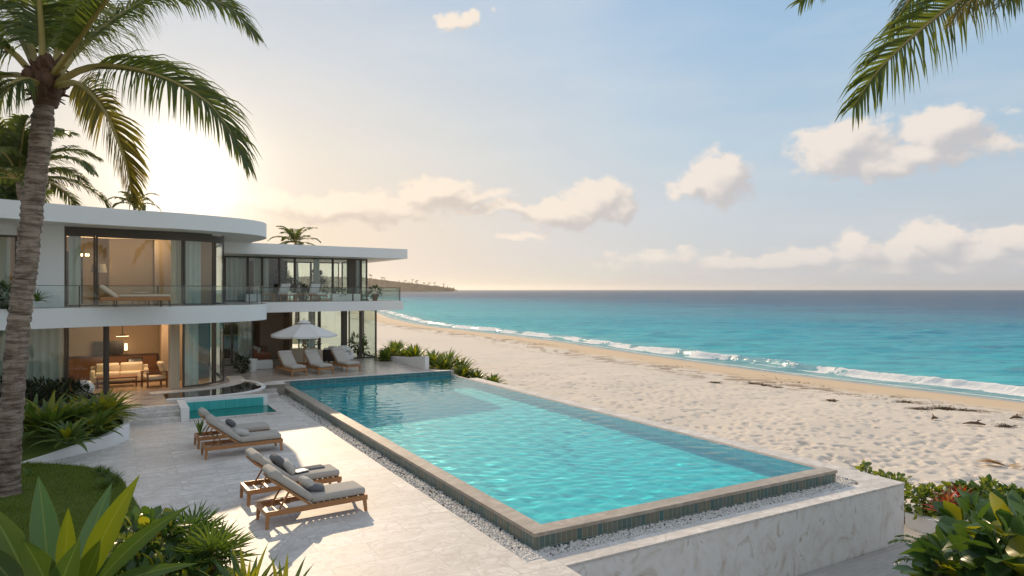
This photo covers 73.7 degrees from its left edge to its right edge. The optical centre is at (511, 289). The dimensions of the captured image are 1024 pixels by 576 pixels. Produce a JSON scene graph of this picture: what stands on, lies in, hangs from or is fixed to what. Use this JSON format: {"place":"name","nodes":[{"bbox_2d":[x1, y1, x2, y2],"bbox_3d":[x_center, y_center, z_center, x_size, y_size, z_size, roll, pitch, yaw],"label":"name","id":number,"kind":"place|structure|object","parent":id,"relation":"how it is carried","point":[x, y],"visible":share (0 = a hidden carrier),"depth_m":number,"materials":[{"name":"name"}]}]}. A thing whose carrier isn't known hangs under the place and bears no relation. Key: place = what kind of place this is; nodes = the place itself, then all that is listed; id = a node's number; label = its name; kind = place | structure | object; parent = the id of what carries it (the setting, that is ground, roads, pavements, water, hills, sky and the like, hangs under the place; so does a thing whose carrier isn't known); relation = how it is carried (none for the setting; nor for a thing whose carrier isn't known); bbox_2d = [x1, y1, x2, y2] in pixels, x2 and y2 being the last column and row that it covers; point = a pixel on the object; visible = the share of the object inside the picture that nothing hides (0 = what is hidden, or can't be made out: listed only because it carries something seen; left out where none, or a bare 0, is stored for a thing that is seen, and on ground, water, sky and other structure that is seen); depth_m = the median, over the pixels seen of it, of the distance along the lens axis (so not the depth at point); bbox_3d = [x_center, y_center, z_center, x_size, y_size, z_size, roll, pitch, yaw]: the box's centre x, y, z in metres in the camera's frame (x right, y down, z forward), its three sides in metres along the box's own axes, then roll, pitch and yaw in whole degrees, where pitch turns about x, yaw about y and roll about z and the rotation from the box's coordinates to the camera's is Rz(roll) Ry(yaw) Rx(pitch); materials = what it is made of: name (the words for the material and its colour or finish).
{"place":"outdoors","nodes":[
{"label":"outdoors","id":0,"kind":"place"},
{"bbox_2d":[0,463,233,575],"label":"lawn","id":1,"kind":"structure","parent":0,"point":[66,502],"depth_m":14.73,"materials":[{"name":"green plant"}]},
{"bbox_2d":[0,475,197,575],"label":"broad leaf plant","id":2,"kind":"object","parent":1,"relation":"on","point":[49,547],"visible":1,"depth_m":7.12,"materials":[{"name":"green plant"}]},
{"bbox_2d":[0,0,267,496],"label":"palm tree","id":3,"kind":"object","parent":1,"relation":"on","point":[45,76],"visible":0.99,"depth_m":14.57,"materials":[{"name":"green plant"}]},
{"bbox_2d":[103,505,208,575],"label":"leafy shrub","id":4,"kind":"object","parent":1,"relation":"on","point":[131,525],"visible":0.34,"depth_m":9.68,"materials":[{"name":"green plant"}]},
{"bbox_2d":[139,544,233,575],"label":"leafy shrub","id":5,"kind":"object","parent":1,"relation":"on","point":[149,559],"visible":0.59,"depth_m":9.28,"materials":[{"name":"green plant"}]},
{"bbox_2d":[161,500,233,546],"bbox_3d":[-4.787,3.828,10.237,1.250,1.345,1.121,0,0,44],"label":"fan palm","id":6,"kind":"object","parent":1,"relation":"on","point":[197,521],"visible":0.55,"depth_m":10.23,"materials":[{"name":"green plant"}]},
{"bbox_2d":[164,516,261,575],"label":"fan palm","id":7,"kind":"object","parent":1,"relation":"on","point":[218,541],"visible":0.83,"depth_m":9.49,"materials":[{"name":"green plant"}]},
{"bbox_2d":[198,544,290,575],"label":"strap plant","id":8,"kind":"object","parent":1,"relation":"on","point":[242,571],"visible":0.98,"depth_m":9.11,"materials":[{"name":"green plant"}]},
{"bbox_2d":[24,343,453,411],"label":"terrace","id":9,"kind":"structure","parent":0,"point":[370,366],"depth_m":32.57,"materials":[{"name":"stone"}]},
{"bbox_2d":[25,376,76,407],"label":"shrub","id":10,"kind":"object","parent":9,"relation":"on","point":[52,386],"visible":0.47,"depth_m":23.94,"materials":[{"name":"green plant"}]},
{"bbox_2d":[0,114,113,207],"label":"palm tree","id":11,"kind":"object","parent":9,"relation":"on","point":[14,139],"visible":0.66,"depth_m":33.70,"materials":[{"name":"green plant"}]},
{"bbox_2d":[41,376,94,400],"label":"shrub","id":12,"kind":"object","parent":9,"relation":"on","point":[75,385],"visible":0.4,"depth_m":25.07,"materials":[{"name":"green plant"}]},
{"bbox_2d":[0,199,266,399],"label":"villa","id":13,"kind":"object","parent":9,"relation":"on","point":[131,249],"visible":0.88,"depth_m":28.04,"materials":[{"name":"paint"}]},
{"bbox_2d":[0,237,9,305],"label":"curtain","id":14,"kind":"object","parent":13,"relation":"hanging from","point":[5,259],"visible":0.6,"depth_m":24.56,"materials":[{"name":"fabric"}]},
{"bbox_2d":[0,279,11,310],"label":"shrub","id":15,"kind":"object","parent":13,"relation":"on","point":[4,288],"visible":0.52,"depth_m":22.55,"materials":[{"name":"green plant"}]},
{"bbox_2d":[0,328,62,398],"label":"curtain","id":16,"kind":"object","parent":13,"relation":"hanging from","point":[45,352],"visible":0.31,"depth_m":25.25,"materials":[{"name":"fabric"}]},
{"bbox_2d":[69,236,80,304],"bbox_3d":[-16.589,-0.720,25.896,0.406,2.700,0.108,0,0,-41],"label":"curtain","id":17,"kind":"object","parent":13,"relation":"hanging from","point":[74,260],"visible":0.86,"depth_m":25.89,"materials":[{"name":"fabric"}]},
{"bbox_2d":[67,252,82,303],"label":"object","id":18,"kind":"structure","parent":13,"relation":"in","point":[67,252],"depth_m":29.70,"materials":[{"name":"black metal"}]},
{"bbox_2d":[64,234,95,306],"bbox_3d":[-16.339,-0.722,25.822,0.997,2.714,0.097,0,0,-40],"label":"window","id":19,"kind":"structure","parent":13,"relation":"in","point":[65,235],"depth_m":25.73,"materials":[{"name":"brown metal"}]},
{"bbox_2d":[66,326,104,395],"bbox_3d":[-16.186,2.694,25.949,1.251,2.706,0.097,0,0,-40],"label":"window","id":20,"kind":"structure","parent":13,"relation":"in","point":[67,329],"depth_m":25.58,"materials":[{"name":"brown metal"}]},
{"bbox_2d":[69,353,157,380],"bbox_3d":[-18.240,3.520,31.235,3.600,1.040,0.575,0,0,-30],"label":"sideboard","id":21,"kind":"object","parent":13,"relation":"on","point":[79,366],"visible":0.5,"depth_m":30.61,"materials":[{"name":"brown wood"}]},
{"bbox_2d":[94,341,122,355],"bbox_3d":[-18.347,2.674,31.072,1.150,0.648,0.200,0,0,-30],"label":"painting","id":22,"kind":"object","parent":21,"relation":"on","point":[115,347],"visible":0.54,"depth_m":31.11,"materials":[{"name":"black paint"}]},
{"bbox_2d":[96,374,137,388],"bbox_3d":[-16.506,3.833,28.532,1.500,0.420,0.800,0,0,-30],"label":"coffee table","id":23,"kind":"object","parent":13,"relation":"on","point":[135,376],"visible":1,"depth_m":28.46,"materials":[{"name":"brown wood"}]},
{"bbox_2d":[90,362,148,382],"bbox_3d":[-17.019,3.611,29.621,2.200,0.864,0.850,0,0,-30],"label":"sofa","id":24,"kind":"object","parent":13,"relation":"on","point":[126,368],"visible":0.78,"depth_m":29.55,"materials":[{"name":"beige fabric"}]},
{"bbox_2d":[5,285,263,306],"bbox_3d":[-14.542,0.242,25.378,2.095,0.788,14.587,0,0,29],"label":"glass balustrade","id":25,"kind":"object","parent":13,"relation":"on","point":[262,294],"visible":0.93,"depth_m":26.16,"materials":[{"name":"clear metal"}]},
{"bbox_2d":[99,285,171,306],"bbox_3d":[-13.785,0.238,25.051,2.281,0.800,0.720,0,0,-24],"label":"daybed","id":26,"kind":"object","parent":13,"relation":"on","point":[149,297],"visible":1,"depth_m":24.75,"materials":[{"name":"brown wood"}]},
{"bbox_2d":[96,235,182,305],"bbox_3d":[-14.724,-0.722,27.098,3.083,2.714,0.109,0,0,-38],"label":"window","id":27,"kind":"structure","parent":13,"relation":"in","point":[97,236],"depth_m":26.94,"materials":[{"name":"brown metal"}]},
{"bbox_2d":[140,361,167,387],"bbox_3d":[-14.904,3.533,28.547,0.790,1.020,0.932,0,0,45],"label":"armchair","id":28,"kind":"object","parent":13,"relation":"on","point":[160,377],"visible":0.96,"depth_m":28.47,"materials":[{"name":"beige fabric"}]},
{"bbox_2d":[168,324,179,387],"bbox_3d":[-13.862,2.695,28.030,0.435,2.690,0.102,0,0,-40],"label":"curtain","id":29,"kind":"object","parent":13,"relation":"hanging from","point":[173,355],"visible":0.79,"depth_m":28.04,"materials":[{"name":"beige fabric"}]},
{"bbox_2d":[171,240,180,303],"bbox_3d":[-13.802,-0.720,28.076,0.394,2.700,0.108,0,0,-38],"label":"curtain","id":30,"kind":"object","parent":13,"relation":"hanging from","point":[176,271],"visible":0.86,"depth_m":28.02,"materials":[{"name":"beige fabric"}]},
{"bbox_2d":[185,323,197,385],"bbox_3d":[-13.471,2.685,28.697,0.121,2.670,0.592,0,0,35],"label":"curtain","id":31,"kind":"object","parent":13,"relation":"hanging from","point":[191,354],"visible":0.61,"depth_m":28.71,"materials":[{"name":"fabric"}]},
{"bbox_2d":[186,241,200,303],"bbox_3d":[-13.427,-0.720,28.676,0.118,2.700,0.808,0,0,33],"label":"curtain","id":32,"kind":"object","parent":13,"relation":"hanging from","point":[193,271],"visible":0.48,"depth_m":28.70,"materials":[{"name":"fabric"}]},
{"bbox_2d":[182,323,213,387],"bbox_3d":[-13.112,2.682,28.625,0.215,2.682,1.478,0,0,30],"label":"window","id":33,"kind":"structure","parent":13,"relation":"in","point":[212,324],"depth_m":28.38,"materials":[{"name":"brown metal"}]},
{"bbox_2d":[183,239,213,304],"bbox_3d":[-13.100,-0.722,28.642,0.209,2.714,1.438,0,0,29],"label":"window","id":34,"kind":"structure","parent":13,"relation":"in","point":[184,240],"depth_m":28.09,"materials":[{"name":"brown metal"}]},
{"bbox_2d":[209,322,221,378],"bbox_3d":[-14.328,2.694,33.045,0.129,2.706,5.635,0,0,-30],"label":"window","id":35,"kind":"structure","parent":13,"relation":"in","point":[218,325],"depth_m":32.24,"materials":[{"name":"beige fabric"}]},
{"bbox_2d":[214,241,223,303],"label":"window","id":36,"kind":"structure","parent":13,"relation":"in","point":[215,242],"depth_m":29.58,"materials":[{"name":"brown metal"}]},
{"bbox_2d":[216,244,221,302],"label":"window","id":37,"kind":"structure","parent":13,"relation":"in","point":[219,247],"depth_m":31.92,"materials":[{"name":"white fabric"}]},
{"bbox_2d":[214,322,223,382],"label":"window","id":38,"kind":"structure","parent":13,"relation":"in","point":[222,379],"depth_m":29.58,"materials":[{"name":"brown metal"}]},
{"bbox_2d":[149,376,244,394],"bbox_3d":[-12.750,4.036,29.015,2.059,0.022,5.834,0,0,11],"label":"villa apron","id":39,"kind":"object","parent":9,"relation":"on","point":[235,380],"visible":0.98,"depth_m":28.13,"materials":[{"name":"stone"}]},
{"bbox_2d":[163,379,265,400],"bbox_3d":[-11.667,4.024,27.365,2.988,0.048,5.332,0,0,23],"label":"crescent basin","id":40,"kind":"object","parent":9,"relation":"on","point":[248,386],"visible":1,"depth_m":26.79,"materials":[{"name":"stone"}]},
{"bbox_2d":[232,354,250,372],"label":"shrub","id":41,"kind":"object","parent":9,"relation":"on","point":[244,368],"visible":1,"depth_m":33.08,"materials":[{"name":"green plant"}]},
{"bbox_2d":[254,346,270,359],"bbox_3d":[-14.074,3.613,38.019,0.900,0.864,2.000,0,0,-30],"label":"sofa","id":42,"kind":"object","parent":9,"relation":"on","point":[259,354],"visible":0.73,"depth_m":37.22,"materials":[{"name":"orange leather"}]},
{"bbox_2d":[276,350,306,376],"bbox_3d":[-10.581,3.508,32.705,0.740,1.081,2.016,0,0,-40],"label":"sun lounger","id":43,"kind":"object","parent":9,"relation":"on","point":[288,361],"visible":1,"depth_m":32.77,"materials":[{"name":"white fabric"}]},
{"bbox_2d":[271,319,336,361],"bbox_3d":[-10.732,2.765,35.222,3.178,2.560,3.178,0,0,22],"label":"umbrella","id":44,"kind":"object","parent":9,"relation":"on","point":[304,329],"visible":0.92,"depth_m":34.38,"materials":[{"name":"white fabric"}]},
{"bbox_2d":[290,347,322,361],"bbox_3d":[-11.442,3.616,37.460,1.900,0.864,0.850,0,0,-30],"label":"sofa","id":45,"kind":"object","parent":9,"relation":"on","point":[297,353],"visible":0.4,"depth_m":37.01,"materials":[{"name":"beige fabric"}]},
{"bbox_2d":[216,242,406,365],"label":"villa wing","id":46,"kind":"structure","parent":9,"relation":"on","point":[279,315],"depth_m":38.87,"materials":[{"name":"white paint"}]},
{"bbox_2d":[226,257,245,299],"bbox_3d":[-15.201,-0.580,36.571,1.801,2.420,0.110,0,0,-32],"label":"curtain","id":47,"kind":"object","parent":46,"relation":"hanging from","point":[235,274],"visible":0.62,"depth_m":36.75,"materials":[{"name":"fabric"}]},
{"bbox_2d":[225,256,247,301],"bbox_3d":[-14.762,-0.582,36.551,1.141,2.434,0.096,0,0,-32],"label":"window","id":48,"kind":"structure","parent":46,"relation":"in","point":[246,257],"depth_m":36.65,"materials":[{"name":"brown metal"}]},
{"bbox_2d":[238,321,251,363],"bbox_3d":[-14.479,2.610,37.022,0.700,2.860,0.108,0,0,-32],"label":"curtain","id":49,"kind":"object","parent":46,"relation":"hanging from","point":[245,338],"visible":0.66,"depth_m":37.07,"materials":[{"name":"fabric"}]},
{"bbox_2d":[254,258,268,299],"bbox_3d":[-13.759,-0.580,37.473,0.800,2.420,0.108,0,0,-32],"label":"curtain","id":50,"kind":"object","parent":46,"relation":"hanging from","point":[257,271],"visible":0.73,"depth_m":37.44,"materials":[{"name":"fabric"}]},
{"bbox_2d":[273,266,292,299],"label":"indoor plant","id":51,"kind":"object","parent":46,"relation":"on","point":[288,280],"visible":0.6,"depth_m":39.57,"materials":[{"name":"green plant"}]},
{"bbox_2d":[278,284,297,300],"bbox_3d":[-12.209,0.154,37.112,0.901,0.967,0.660,0,0,35],"label":"lounge chair","id":52,"kind":"object","parent":46,"relation":"on","point":[283,291],"visible":0.98,"depth_m":37.06,"materials":[{"name":"white fabric"}]},
{"bbox_2d":[295,257,332,300],"bbox_3d":[-11.241,-0.582,38.752,2.141,2.434,0.096,0,0,-32],"label":"window","id":53,"kind":"structure","parent":46,"relation":"in","point":[331,259],"depth_m":38.93,"materials":[{"name":"brown metal"}]},
{"bbox_2d":[313,259,319,299],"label":"curtain","id":54,"kind":"object","parent":46,"relation":"hanging from","point":[316,271],"visible":0.76,"depth_m":39.09,"materials":[{"name":"fabric"}]},
{"bbox_2d":[256,287,399,301],"bbox_3d":[-9.096,0.256,38.723,4.319,0.761,10.491,0,0,21],"label":"glass balustrade","id":55,"kind":"object","parent":46,"relation":"on","point":[328,287],"visible":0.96,"depth_m":36.89,"materials":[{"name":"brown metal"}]},
{"bbox_2d":[303,349,333,374],"bbox_3d":[-9.484,3.508,33.300,0.740,1.081,2.016,0,0,-40],"label":"sun lounger","id":56,"kind":"object","parent":9,"relation":"on","point":[313,359],"visible":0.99,"depth_m":33.35,"materials":[{"name":"white fabric"}]},
{"bbox_2d":[329,347,360,371],"bbox_3d":[-8.422,3.508,34.344,0.740,1.081,2.016,0,0,-40],"label":"sun lounger","id":57,"kind":"object","parent":9,"relation":"on","point":[341,358],"visible":0.98,"depth_m":34.37,"materials":[{"name":"white fabric"}]},
{"bbox_2d":[255,370,453,385],"bbox_3d":[-6.884,4.039,31.547,9.480,0.018,1.200,0,0,-30],"label":"terrace edge","id":58,"kind":"object","parent":9,"relation":"on","point":[275,382],"visible":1,"depth_m":31.30,"materials":[{"name":"stone"}]},
{"bbox_2d":[347,331,369,355],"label":"indoor plant","id":59,"kind":"object","parent":9,"relation":"on","point":[364,343],"visible":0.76,"depth_m":41.28,"materials":[{"name":"green plant"}]},
{"bbox_2d":[389,356,428,368],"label":"wall","id":60,"kind":"structure","parent":9,"relation":"on","point":[422,362],"depth_m":35.88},
{"bbox_2d":[42,397,581,575],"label":"deck","id":61,"kind":"structure","parent":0,"point":[400,527],"depth_m":14.03,"materials":[{"name":"stone"}]},
{"bbox_2d":[21,419,122,461],"bbox_3d":[-17.639,4.465,20.782,12.277,0.670,5.653,0,0,5],"label":"planting bed","id":62,"kind":"object","parent":61,"relation":"on","point":[38,449],"visible":0.24,"depth_m":18.97,"materials":[{"name":"green plant"}]},
{"bbox_2d":[23,393,59,436],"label":"agave","id":63,"kind":"object","parent":62,"relation":"on","point":[29,406],"visible":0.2,"depth_m":19.13,"materials":[{"name":"green plant"}]},
{"bbox_2d":[22,388,102,441],"bbox_3d":[-12.823,3.462,19.013,2.836,1.416,2.770,0,0,0],"label":"agave","id":64,"kind":"object","parent":62,"relation":"on","point":[48,414],"visible":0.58,"depth_m":18.88,"materials":[{"name":"green plant"}]},
{"bbox_2d":[28,414,102,452],"bbox_3d":[-11.653,3.744,18.007,1.691,0.911,1.671,0,0,0],"label":"agave","id":65,"kind":"object","parent":62,"relation":"on","point":[69,433],"visible":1,"depth_m":17.84,"materials":[{"name":"green plant"}]},
{"bbox_2d":[36,393,122,435],"bbox_3d":[-12.599,3.658,19.799,2.269,1.240,2.462,0,0,41],"label":"agave","id":66,"kind":"object","parent":62,"relation":"on","point":[80,399],"visible":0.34,"depth_m":19.74,"materials":[{"name":"green plant"}]},
{"bbox_2d":[70,406,129,436],"bbox_3d":[-11.806,3.772,19.346,1.837,0.894,1.574,0,0,0],"label":"agave","id":67,"kind":"object","parent":62,"relation":"on","point":[101,420],"visible":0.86,"depth_m":19.26,"materials":[{"name":"green plant"}]},
{"bbox_2d":[62,387,145,424],"bbox_3d":[-12.488,3.586,20.698,2.461,1.251,2.529,0,0,-30],"label":"agave","id":68,"kind":"object","parent":62,"relation":"on","point":[102,397],"visible":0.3,"depth_m":20.86,"materials":[{"name":"green plant"}]},
{"bbox_2d":[21,414,129,462],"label":"planter wall","id":69,"kind":"structure","parent":61,"relation":"on","point":[110,438],"depth_m":19.12,"materials":[{"name":"white concrete"}]},
{"bbox_2d":[123,404,180,425],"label":"steps","id":70,"kind":"structure","parent":61,"relation":"on","point":[157,414],"depth_m":23.28,"materials":[{"name":"stone"}]},
{"bbox_2d":[177,393,281,421],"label":"plunge pool","id":71,"kind":"structure","parent":61,"relation":"in","point":[237,406],"depth_m":25.35,"materials":[{"name":"liquid"}]},
{"bbox_2d":[194,407,270,448],"bbox_3d":[-8.202,3.963,20.069,2.016,1.081,0.740,0,0,-32],"label":"sun lounger","id":72,"kind":"object","parent":61,"relation":"on","point":[249,427],"visible":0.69,"depth_m":19.89,"materials":[{"name":"grey fabric"}]},
{"bbox_2d":[201,415,282,459],"bbox_3d":[-7.449,3.963,18.865,2.016,1.081,0.740,0,0,-32],"label":"sun lounger","id":73,"kind":"object","parent":61,"relation":"on","point":[258,437],"visible":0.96,"depth_m":18.61,"materials":[{"name":"grey fabric"}]},
{"bbox_2d":[240,448,341,506],"bbox_3d":[-4.845,3.963,15.007,2.016,1.081,0.740,0,0,-33],"label":"sun lounger","id":74,"kind":"object","parent":61,"relation":"on","point":[259,460],"visible":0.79,"depth_m":14.75,"materials":[{"name":"grey fabric"}]},
{"bbox_2d":[271,554,312,575],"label":"strap plant","id":75,"kind":"object","parent":61,"relation":"on","point":[285,572],"visible":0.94,"depth_m":9.06,"materials":[{"name":"green plant"}]},
{"bbox_2d":[256,464,367,529],"bbox_3d":[-3.975,3.963,13.630,2.016,1.081,0.740,0,0,-34],"label":"sun lounger","id":76,"kind":"object","parent":61,"relation":"on","point":[351,490],"visible":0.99,"depth_m":13.36,"materials":[{"name":"beige fabric"}]},
{"bbox_2d":[279,395,856,561],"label":"gravel","id":77,"kind":"structure","parent":61,"relation":"on","point":[525,552],"depth_m":13.90,"materials":[{"name":"white gravel"}]},
{"bbox_2d":[289,278,454,291],"bbox_3d":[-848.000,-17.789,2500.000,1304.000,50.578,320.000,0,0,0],"label":"hills","id":78,"kind":"structure","parent":0,"point":[383,290],"depth_m":2351.57,"materials":[{"name":"green plant"}]},
{"bbox_2d":[287,274,456,290],"bbox_3d":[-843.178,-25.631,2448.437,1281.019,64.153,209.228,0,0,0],"label":"headland wood","id":79,"kind":"object","parent":78,"relation":"on","point":[410,286],"visible":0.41,"depth_m":2409.38,"materials":[{"name":"green plant"}]},
{"bbox_2d":[0,0,1023,289],"label":"sky","id":80,"kind":"structure","parent":0,"point":[499,144],"materials":[{"name":"blue"}]},
{"bbox_2d":[288,290,1023,401],"bbox_3d":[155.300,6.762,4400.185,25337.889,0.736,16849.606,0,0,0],"label":"sea","id":81,"kind":"structure","parent":0,"point":[966,342],"depth_m":129.31,"materials":[{"name":"liquid"}]},
{"bbox_2d":[292,311,1023,504],"bbox_3d":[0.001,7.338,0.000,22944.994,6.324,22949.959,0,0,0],"label":"beach","id":82,"kind":"structure","parent":0,"point":[849,431],"depth_m":37.26,"materials":[{"name":"beige sand"}]},
{"bbox_2d":[0,169,52,200],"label":"tree","id":83,"kind":"object","parent":82,"relation":"on","point":[8,191],"visible":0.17,"depth_m":43.09,"materials":[{"name":"green plant"}]},
{"bbox_2d":[108,191,161,211],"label":"palm tree","id":84,"kind":"object","parent":82,"relation":"on","point":[134,206],"visible":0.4,"depth_m":79.70,"materials":[{"name":"green plant"}]},
{"bbox_2d":[268,226,320,324],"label":"palm tree","id":85,"kind":"object","parent":82,"relation":"on","point":[294,235],"visible":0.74,"depth_m":83.73,"materials":[{"name":"green plant"}]},
{"bbox_2d":[369,348,398,360],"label":"agave","id":86,"kind":"object","parent":82,"relation":"on","point":[384,355],"visible":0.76,"depth_m":38.80,"materials":[{"name":"green plant"}]},
{"bbox_2d":[397,343,430,356],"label":"agave","id":87,"kind":"object","parent":82,"relation":"on","point":[415,351],"visible":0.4,"depth_m":38.74,"materials":[{"name":"green plant"}]},
{"bbox_2d":[413,348,453,368],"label":"agave","id":88,"kind":"object","parent":82,"relation":"on","point":[432,356],"visible":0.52,"depth_m":36.28,"materials":[{"name":"green plant"}]},
{"bbox_2d":[429,356,462,375],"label":"agave","id":89,"kind":"object","parent":82,"relation":"on","point":[443,364],"visible":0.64,"depth_m":35.30,"materials":[{"name":"green plant"}]},
{"bbox_2d":[451,362,478,377],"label":"agave","id":90,"kind":"object","parent":82,"relation":"on","point":[462,372],"visible":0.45,"depth_m":36.27,"materials":[{"name":"green plant"}]},
{"bbox_2d":[285,371,836,551],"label":"swimming pool","id":91,"kind":"structure","parent":82,"relation":"on","point":[528,531],"depth_m":14.40,"materials":[{"name":"tile"}]},
{"bbox_2d":[293,375,814,523],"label":"pool water","id":92,"kind":"structure","parent":91,"relation":"in","point":[540,460],"depth_m":18.34,"materials":[{"name":"teal liquid"}]},
{"bbox_2d":[469,378,904,575],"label":"retaining wall","id":93,"kind":"structure","parent":82,"relation":"on","point":[807,534],"depth_m":13.85,"materials":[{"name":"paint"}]},
{"bbox_2d":[799,481,1023,575],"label":"pavement","id":94,"kind":"structure","parent":0,"point":[880,562],"depth_m":14.63,"materials":[{"name":"grey stone"}]},
{"bbox_2d":[855,460,913,500],"bbox_3d":[9.902,5.253,18.339,1.065,1.152,1.594,0,0,-43],"label":"leafy shrub","id":95,"kind":"object","parent":94,"relation":"on","point":[864,466],"visible":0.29,"depth_m":18.29,"materials":[{"name":"green plant"}]},
{"bbox_2d":[786,0,1023,128],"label":"palm tree","id":96,"kind":"object","parent":94,"relation":"on","point":[899,24],"visible":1,"depth_m":7.67,"materials":[{"name":"green plant"}]},
{"bbox_2d":[905,511,938,533],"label":"planter wall","id":97,"kind":"structure","parent":94,"relation":"on","point":[925,524],"depth_m":16.52,"materials":[{"name":"white concrete"}]},
{"bbox_2d":[887,534,958,574],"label":"leafy shrub","id":98,"kind":"object","parent":94,"relation":"on","point":[945,554],"visible":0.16,"depth_m":12.29,"materials":[{"name":"green plant"}]},
{"bbox_2d":[891,500,1017,575],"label":"leafy shrub","id":99,"kind":"object","parent":94,"relation":"on","point":[925,551],"visible":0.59,"depth_m":11.33,"materials":[{"name":"green plant"}]},
{"bbox_2d":[932,488,1023,552],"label":"leafy shrub","id":100,"kind":"object","parent":94,"relation":"on","point":[966,501],"visible":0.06,"depth_m":13.13,"materials":[{"name":"green plant"}]},
{"bbox_2d":[952,491,1023,575],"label":"leafy shrub","id":101,"kind":"object","parent":94,"relation":"on","point":[1013,560],"visible":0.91,"depth_m":10.62,"materials":[{"name":"green plant"}]},
{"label":"planting bed","id":102,"kind":"structure","parent":0,"visible":0},
{"bbox_2d":[904,481,953,519],"bbox_3d":[10.222,5.290,17.038,1.596,0.950,1.332,0,0,0],"label":"leafy shrub","id":103,"kind":"object","parent":102,"relation":"on","point":[923,491],"visible":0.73,"depth_m":16.93,"materials":[{"name":"green plant"}]},
{"bbox_2d":[933,474,1006,519],"bbox_3d":[11.572,5.168,17.054,2.060,1.069,1.147,0,0,-15],"label":"leafy shrub","id":104,"kind":"object","parent":102,"relation":"on","point":[987,481],"visible":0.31,"depth_m":17.04,"materials":[{"name":"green plant"}]},
{"bbox_2d":[981,482,1023,507],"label":"leafy shrub","id":105,"kind":"object","parent":102,"relation":"on","point":[1000,488],"visible":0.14,"depth_m":15.69,"materials":[{"name":"green plant"}]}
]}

